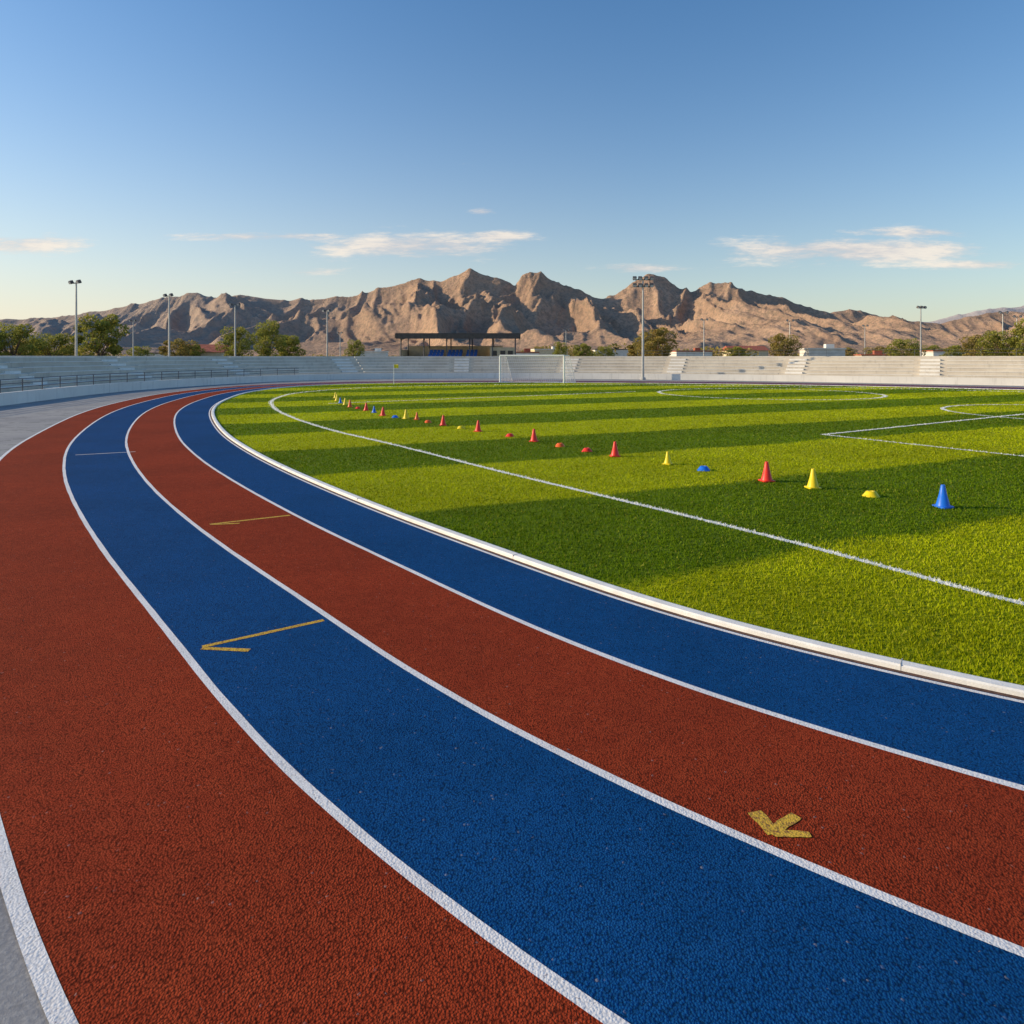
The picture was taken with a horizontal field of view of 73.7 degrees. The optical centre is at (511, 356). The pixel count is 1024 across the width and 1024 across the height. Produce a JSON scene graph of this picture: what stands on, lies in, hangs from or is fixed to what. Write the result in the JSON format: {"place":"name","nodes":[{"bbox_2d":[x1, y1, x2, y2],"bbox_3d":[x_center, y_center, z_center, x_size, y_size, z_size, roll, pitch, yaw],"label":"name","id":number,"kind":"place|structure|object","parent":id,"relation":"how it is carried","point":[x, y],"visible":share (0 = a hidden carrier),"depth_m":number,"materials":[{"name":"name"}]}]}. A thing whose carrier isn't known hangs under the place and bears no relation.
{"place":"outdoors","nodes":[
{"label":"outdoors","id":0,"kind":"place"},
{"bbox_2d":[1,347,1018,355],"bbox_3d":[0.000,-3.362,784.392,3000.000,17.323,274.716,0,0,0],"label":"foothills","id":1,"kind":"structure","parent":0,"point":[308,352],"depth_m":833.98,"materials":[{"name":"brown stone"}]},
{"bbox_2d":[0,381,1023,1023],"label":"running track","id":2,"kind":"structure","parent":0,"point":[418,775],"depth_m":3.66,"materials":[{"name":"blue rubber"}]},
{"bbox_2d":[210,515,290,524],"bbox_3d":[-3.640,2.289,9.555,1.071,0.001,0.204,0,0,-30],"label":"gold lane arrow","id":3,"kind":"object","parent":2,"relation":"on","point":[244,520],"visible":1,"depth_m":9.56,"materials":[{"name":"paint"}]},
{"bbox_2d":[201,619,323,651],"bbox_3d":[-1.978,2.289,5.551,1.002,0.001,0.325,0,0,-34],"label":"gold lane arrow","id":4,"kind":"object","parent":2,"relation":"on","point":[206,647],"visible":1,"depth_m":5.51,"materials":[{"name":"paint"}]},
{"bbox_2d":[210,382,1023,699],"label":"kerb","id":5,"kind":"structure","parent":2,"relation":"on","point":[926,672],"depth_m":6.12,"materials":[{"name":"white concrete"}]},
{"bbox_2d":[748,810,811,836],"bbox_3d":[1.310,2.289,3.350,0.253,0.002,0.197,0,0,0],"label":"gold lane arrow","id":6,"kind":"object","parent":2,"relation":"on","point":[778,827],"visible":1,"depth_m":3.34,"materials":[{"name":"paint"}]},
{"bbox_2d":[0,268,1023,350],"bbox_3d":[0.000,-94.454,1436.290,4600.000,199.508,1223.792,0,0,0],"label":"mountain range","id":7,"kind":"structure","parent":0,"point":[540,309],"depth_m":1336.38,"materials":[{"name":"brown stone"}]},
{"bbox_2d":[0,378,1023,1023],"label":"asphalt apron","id":8,"kind":"object","parent":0,"point":[18,992],"visible":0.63,"depth_m":23.92,"materials":[{"name":"grey asphalt"}]},
{"bbox_2d":[633,276,653,379],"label":"floodlight pole","id":9,"kind":"object","parent":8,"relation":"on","point":[642,284],"visible":1,"depth_m":68.39,"materials":[{"name":"metal"}]},
{"bbox_2d":[0,0,1023,321],"label":"sky","id":10,"kind":"structure","parent":0,"point":[829,156],"materials":[{"name":"blue"}]},
{"bbox_2d":[516,353,538,354],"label":"walls","id":11,"kind":"structure","parent":0,"point":[527,353],"depth_m":147.00,"materials":[{"name":"white paint"}]},
{"bbox_2d":[516,349,538,352],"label":"roof","id":12,"kind":"structure","parent":11,"relation":"on","point":[527,350],"depth_m":146.85,"materials":[{"name":"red tile"}]},
{"bbox_2d":[215,383,1023,683],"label":"football field","id":13,"kind":"structure","parent":0,"point":[700,543],"depth_m":11.99,"materials":[{"name":"green plant"}]},
{"bbox_2d":[379,407,385,415],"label":"training cone","id":14,"kind":"object","parent":13,"relation":"on","point":[382,412],"visible":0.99,"depth_m":26.55,"materials":[{"name":"red plastic"}]},
{"bbox_2d":[403,409,408,418],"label":"training cone","id":15,"kind":"object","parent":13,"relation":"on","point":[405,416],"visible":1,"depth_m":25.25,"materials":[{"name":"yellow plastic"}]},
{"bbox_2d":[440,415,446,425],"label":"training cone","id":16,"kind":"object","parent":13,"relation":"on","point":[443,423],"visible":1,"depth_m":22.74,"materials":[{"name":"red plastic"}]},
{"bbox_2d":[474,420,481,431],"bbox_3d":[-1.039,2.116,20.952,0.224,0.340,0.224,0,-1,27],"label":"training cone","id":17,"kind":"object","parent":13,"relation":"on","point":[478,429],"visible":1,"depth_m":20.89,"materials":[{"name":"red plastic"}]},
{"bbox_2d":[529,429,538,441],"bbox_3d":[0.594,2.116,18.479,0.224,0.340,0.224,0,0,22],"label":"training cone","id":18,"kind":"object","parent":13,"relation":"on","point":[533,438],"visible":1,"depth_m":18.43,"materials":[{"name":"red plastic"}]},
{"bbox_2d":[499,355,575,382],"bbox_3d":[2.282,1.054,61.402,6.617,2.493,1.993,0,0,16],"label":"football goal","id":19,"kind":"object","parent":13,"relation":"on","point":[508,372],"visible":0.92,"depth_m":61.40,"materials":[{"name":"paint"}]},
{"bbox_2d":[555,443,564,446],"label":"disc cone","id":20,"kind":"object","parent":13,"relation":"on","point":[559,445],"visible":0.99,"depth_m":17.38,"materials":[{"name":"orange plastic"}]},
{"bbox_2d":[581,448,592,451],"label":"disc cone","id":21,"kind":"object","parent":13,"relation":"on","point":[587,450],"visible":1,"depth_m":16.46,"materials":[{"name":"red plastic"}]},
{"bbox_2d":[609,441,619,456],"bbox_3d":[2.370,2.116,15.711,0.224,0.340,0.224,0,0,-5],"label":"training cone","id":22,"kind":"object","parent":13,"relation":"on","point":[614,452],"visible":1,"depth_m":15.66,"materials":[{"name":"red plastic"}]},
{"bbox_2d":[270,384,1023,604],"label":"field line","id":23,"kind":"object","parent":13,"relation":"on","point":[951,584],"visible":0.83,"depth_m":11.11,"materials":[{"name":"paint"}]},
{"bbox_2d":[663,451,672,464],"bbox_3d":[3.319,2.151,14.551,0.178,0.270,0.178,-1,-1,35],"label":"training cone","id":24,"kind":"object","parent":13,"relation":"on","point":[667,461],"visible":1,"depth_m":14.51,"materials":[{"name":"yellow plastic"}]},
{"bbox_2d":[697,466,709,471],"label":"disc cone","id":25,"kind":"object","parent":13,"relation":"on","point":[703,468],"visible":0.99,"depth_m":13.70,"materials":[{"name":"blue plastic"}]},
{"bbox_2d":[758,461,774,482],"bbox_3d":[4.689,2.106,12.567,0.238,0.360,0.238,0,1,-12],"label":"training cone","id":26,"kind":"object","parent":13,"relation":"on","point":[766,477],"visible":1,"depth_m":12.51,"materials":[{"name":"red plastic"}]},
{"bbox_2d":[804,468,821,488],"bbox_3d":[5.248,2.116,11.901,0.224,0.340,0.224,1,0,-4],"label":"training cone","id":27,"kind":"object","parent":13,"relation":"on","point":[812,483],"visible":1,"depth_m":11.85,"materials":[{"name":"yellow plastic"}]},
{"bbox_2d":[862,490,878,497],"bbox_3d":[5.901,2.245,11.220,0.276,0.090,0.276,0,-1,40],"label":"disc cone","id":28,"kind":"object","parent":13,"relation":"on","point":[870,493],"visible":1,"depth_m":11.15,"materials":[{"name":"yellow plastic"}]},
{"bbox_2d":[932,484,953,508],"bbox_3d":[6.563,2.116,10.397,0.224,0.340,0.224,-1,1,-19],"label":"training cone","id":29,"kind":"object","parent":13,"relation":"on","point":[942,501],"visible":0.99,"depth_m":10.35,"materials":[{"name":"blue plastic"}]},
{"bbox_2d":[853,351,890,354],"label":"roof","id":30,"kind":"structure","parent":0,"point":[877,352],"depth_m":134.13,"materials":[{"name":"red tile"}]},
{"bbox_2d":[912,306,1023,323],"bbox_3d":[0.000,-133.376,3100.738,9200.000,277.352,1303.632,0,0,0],"label":"distant mountain range","id":31,"kind":"structure","parent":0,"point":[980,312],"depth_m":3187.62,"materials":[{"name":"brown stone"}]},
{"label":"ground","id":32,"kind":"structure","parent":0,"visible":0},
{"bbox_2d":[0,322,47,355],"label":"broadleaf tree","id":33,"kind":"object","parent":32,"relation":"on","point":[18,334],"visible":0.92,"depth_m":79.96,"materials":[{"name":"green plant"}]},
{"bbox_2d":[7,339,52,355],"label":"broadleaf tree","id":34,"kind":"object","parent":32,"relation":"on","point":[24,346],"visible":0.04,"depth_m":94.34,"materials":[{"name":"green plant"}]},
{"bbox_2d":[17,332,82,355],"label":"broadleaf tree","id":35,"kind":"object","parent":32,"relation":"on","point":[51,340],"visible":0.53,"depth_m":87.55,"materials":[{"name":"green plant"}]},
{"bbox_2d":[68,280,81,355],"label":"floodlight pole","id":36,"kind":"object","parent":32,"relation":"on","point":[76,336],"visible":0.58,"depth_m":65.93,"materials":[{"name":"metal"}]},
{"bbox_2d":[69,313,129,355],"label":"broadleaf tree","id":37,"kind":"object","parent":32,"relation":"on","point":[101,327],"visible":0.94,"depth_m":85.26,"materials":[{"name":"green plant"}]},
{"bbox_2d":[129,319,135,355],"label":"floodlight pole","id":38,"kind":"object","parent":32,"relation":"on","point":[130,320],"visible":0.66,"depth_m":131.96,"materials":[{"name":"metal"}]},
{"bbox_2d":[126,346,154,355],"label":"broadleaf tree","id":39,"kind":"object","parent":32,"relation":"on","point":[143,351],"visible":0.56,"depth_m":139.69,"materials":[{"name":"green plant"}]},
{"bbox_2d":[163,293,173,355],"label":"floodlight pole","id":40,"kind":"object","parent":32,"relation":"on","point":[170,295],"visible":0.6,"depth_m":78.93,"materials":[{"name":"metal"}]},
{"bbox_2d":[158,338,197,355],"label":"broadleaf tree","id":41,"kind":"object","parent":32,"relation":"on","point":[179,350],"visible":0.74,"depth_m":109.19,"materials":[{"name":"green plant"}]},
{"bbox_2d":[177,344,205,355],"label":"broadleaf tree","id":42,"kind":"object","parent":32,"relation":"on","point":[196,349],"visible":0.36,"depth_m":124.58,"materials":[{"name":"green plant"}]},
{"bbox_2d":[194,352,224,355],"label":"walls","id":43,"kind":"structure","parent":32,"relation":"on","point":[213,354],"depth_m":127.30,"materials":[{"name":"beige paint"}]},
{"bbox_2d":[187,344,228,351],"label":"roof","id":44,"kind":"structure","parent":43,"relation":"on","point":[210,347],"depth_m":128.69,"materials":[{"name":"red tile"}]},
{"bbox_2d":[229,303,240,355],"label":"floodlight pole","id":45,"kind":"object","parent":32,"relation":"on","point":[231,304],"visible":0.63,"depth_m":89.93,"materials":[{"name":"metal"}]},
{"bbox_2d":[215,326,256,355],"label":"broadleaf tree","id":46,"kind":"object","parent":32,"relation":"on","point":[240,348],"visible":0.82,"depth_m":104.31,"materials":[{"name":"green plant"}]},
{"bbox_2d":[251,319,287,355],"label":"broadleaf tree","id":47,"kind":"object","parent":32,"relation":"on","point":[265,333],"visible":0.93,"depth_m":111.48,"materials":[{"name":"green plant"}]},
{"bbox_2d":[273,335,305,355],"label":"broadleaf tree","id":48,"kind":"object","parent":32,"relation":"on","point":[291,342],"visible":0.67,"depth_m":117.49,"materials":[{"name":"green plant"}]},
{"bbox_2d":[322,309,330,355],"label":"floodlight pole","id":49,"kind":"object","parent":32,"relation":"on","point":[323,310],"visible":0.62,"depth_m":103.94,"materials":[{"name":"metal"}]},
{"bbox_2d":[344,339,364,355],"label":"broadleaf tree","id":50,"kind":"object","parent":32,"relation":"on","point":[351,349],"visible":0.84,"depth_m":139.51,"materials":[{"name":"green plant"}]},
{"bbox_2d":[357,352,387,355],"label":"walls","id":51,"kind":"structure","parent":32,"relation":"on","point":[375,353],"depth_m":157.12,"materials":[{"name":"white paint"}]},
{"bbox_2d":[361,348,388,351],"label":"roof","id":52,"kind":"structure","parent":51,"relation":"on","point":[377,349],"depth_m":157.20,"materials":[{"name":"white paint"}]},
{"bbox_2d":[395,333,519,355],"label":"covered grandstand","id":53,"kind":"object","parent":32,"relation":"on","point":[451,350],"visible":0.45,"depth_m":81.50,"materials":[{"name":"paint"}]},
{"bbox_2d":[493,351,512,355],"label":"windows","id":54,"kind":"structure","parent":53,"relation":"in","point":[494,352],"depth_m":81.46,"materials":[{"name":"black glass"}]},
{"bbox_2d":[0,356,1023,405],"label":"concrete bleachers","id":55,"kind":"object","parent":32,"relation":"on","point":[982,370],"visible":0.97,"depth_m":63.63,"materials":[{"name":"white paint"}]},
{"bbox_2d":[0,368,298,392],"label":"steel railing","id":56,"kind":"object","parent":55,"relation":"on","point":[161,377],"visible":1,"depth_m":45.34,"materials":[{"name":"metal"}]},
{"bbox_2d":[637,349,1023,355],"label":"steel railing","id":57,"kind":"object","parent":55,"relation":"on","point":[1016,352],"visible":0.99,"depth_m":72.23,"materials":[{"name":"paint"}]},
{"bbox_2d":[2,343,1023,355],"bbox_3d":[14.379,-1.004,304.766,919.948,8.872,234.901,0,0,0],"label":"distant trees","id":58,"kind":"object","parent":32,"relation":"on","point":[570,353],"visible":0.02,"depth_m":207.00,"materials":[{"name":"green plant"}]},
{"bbox_2d":[531,350,567,354],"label":"walls","id":59,"kind":"structure","parent":32,"relation":"on","point":[545,352],"depth_m":181.31,"materials":[{"name":"beige paint"}]},
{"bbox_2d":[531,346,556,349],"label":"roof","id":60,"kind":"structure","parent":59,"relation":"on","point":[552,347],"depth_m":181.45,"materials":[{"name":"white paint"}]},
{"bbox_2d":[552,341,567,354],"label":"broadleaf tree","id":61,"kind":"object","parent":32,"relation":"on","point":[558,349],"visible":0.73,"depth_m":139.34,"materials":[{"name":"green plant"}]},
{"bbox_2d":[573,343,593,355],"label":"broadleaf tree","id":62,"kind":"object","parent":32,"relation":"on","point":[582,346],"visible":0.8,"depth_m":149.28,"materials":[{"name":"green plant"}]},
{"bbox_2d":[593,346,614,355],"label":"broadleaf tree","id":63,"kind":"object","parent":32,"relation":"on","point":[609,351],"visible":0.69,"depth_m":179.53,"materials":[{"name":"green plant"}]},
{"bbox_2d":[592,350,627,355],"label":"walls","id":64,"kind":"structure","parent":32,"relation":"on","point":[622,352],"depth_m":206.50,"materials":[{"name":"white paint"}]},
{"bbox_2d":[627,343,650,355],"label":"broadleaf tree","id":65,"kind":"object","parent":32,"relation":"on","point":[631,349],"visible":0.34,"depth_m":124.40,"materials":[{"name":"green plant"}]},
{"bbox_2d":[632,327,678,355],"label":"broadleaf tree","id":66,"kind":"object","parent":32,"relation":"on","point":[653,345],"visible":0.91,"depth_m":109.03,"materials":[{"name":"green plant"}]},
{"bbox_2d":[670,352,711,355],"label":"walls","id":67,"kind":"structure","parent":32,"relation":"on","point":[690,354],"depth_m":167.04,"materials":[{"name":"white paint"}]},
{"bbox_2d":[672,348,711,351],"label":"roof","id":68,"kind":"structure","parent":67,"relation":"on","point":[693,351],"depth_m":167.05,"materials":[{"name":"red tile"}]},
{"bbox_2d":[700,318,707,355],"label":"floodlight pole","id":69,"kind":"object","parent":32,"relation":"on","point":[703,336],"visible":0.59,"depth_m":125.96,"materials":[{"name":"metal"}]},
{"bbox_2d":[724,346,749,355],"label":"broadleaf tree","id":70,"kind":"object","parent":32,"relation":"on","point":[735,353],"visible":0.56,"depth_m":179.13,"materials":[{"name":"green plant"}]},
{"bbox_2d":[722,351,767,355],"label":"walls","id":71,"kind":"structure","parent":32,"relation":"on","point":[763,353],"depth_m":211.89,"materials":[{"name":"beige paint"}]},
{"bbox_2d":[723,346,768,350],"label":"roof","id":72,"kind":"structure","parent":71,"relation":"on","point":[759,348],"depth_m":213.39,"materials":[{"name":"red tile"}]},
{"bbox_2d":[768,333,803,355],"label":"broadleaf tree","id":73,"kind":"object","parent":32,"relation":"on","point":[780,349],"visible":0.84,"depth_m":117.11,"materials":[{"name":"green plant"}]},
{"bbox_2d":[800,349,844,355],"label":"walls","id":74,"kind":"structure","parent":32,"relation":"on","point":[824,352],"depth_m":117.58,"materials":[{"name":"white paint"}]},
{"bbox_2d":[798,344,845,349],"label":"roof","id":75,"kind":"structure","parent":74,"relation":"on","point":[828,346],"depth_m":119.23,"materials":[{"name":"white paint"}]},
{"bbox_2d":[845,347,856,355],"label":"broadleaf tree","id":76,"kind":"object","parent":32,"relation":"on","point":[849,351],"visible":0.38,"depth_m":188.06,"materials":[{"name":"green plant"}]},
{"bbox_2d":[862,325,868,353],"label":"floodlight pole","id":77,"kind":"object","parent":32,"relation":"on","point":[864,335],"visible":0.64,"depth_m":149.97,"materials":[{"name":"metal"}]},
{"bbox_2d":[854,355,887,355],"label":"walls","id":78,"kind":"structure","parent":32,"relation":"on","point":[870,355],"depth_m":132.76,"materials":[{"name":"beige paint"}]},
{"bbox_2d":[863,346,890,355],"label":"broadleaf tree","id":79,"kind":"object","parent":32,"relation":"on","point":[879,348],"visible":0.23,"depth_m":140.16,"materials":[{"name":"green plant"}]},
{"bbox_2d":[885,338,926,355],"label":"broadleaf tree","id":80,"kind":"object","parent":32,"relation":"on","point":[897,343],"visible":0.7,"depth_m":111.43,"materials":[{"name":"green plant"}]},
{"bbox_2d":[916,306,926,355],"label":"floodlight pole","id":81,"kind":"object","parent":32,"relation":"on","point":[921,307],"visible":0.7,"depth_m":97.93,"materials":[{"name":"metal"}]},
{"bbox_2d":[913,345,943,355],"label":"broadleaf tree","id":82,"kind":"object","parent":32,"relation":"on","point":[933,347],"visible":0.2,"depth_m":169.23,"materials":[{"name":"green plant"}]},
{"bbox_2d":[922,351,954,355],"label":"walls","id":83,"kind":"structure","parent":32,"relation":"on","point":[933,353],"depth_m":157.39,"materials":[{"name":"white paint"}]},
{"bbox_2d":[939,345,968,355],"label":"broadleaf tree","id":84,"kind":"object","parent":32,"relation":"on","point":[957,352],"visible":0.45,"depth_m":129.12,"materials":[{"name":"green plant"}]},
{"bbox_2d":[959,334,1006,355],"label":"broadleaf tree","id":85,"kind":"object","parent":32,"relation":"on","point":[969,346],"visible":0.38,"depth_m":100.02,"materials":[{"name":"green plant"}]},
{"bbox_2d":[973,329,1023,355],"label":"broadleaf tree","id":86,"kind":"object","parent":32,"relation":"on","point":[1001,338],"visible":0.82,"depth_m":95.58,"materials":[{"name":"green plant"}]},
{"bbox_2d":[998,311,1008,343],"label":"floodlight pole","id":87,"kind":"object","parent":32,"relation":"on","point":[1000,312],"visible":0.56,"depth_m":107.95,"materials":[{"name":"metal"}]},
{"bbox_2d":[1008,318,1023,355],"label":"broadleaf tree","id":88,"kind":"object","parent":32,"relation":"on","point":[1018,330],"visible":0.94,"depth_m":92.64,"materials":[{"name":"green plant"}]}
]}

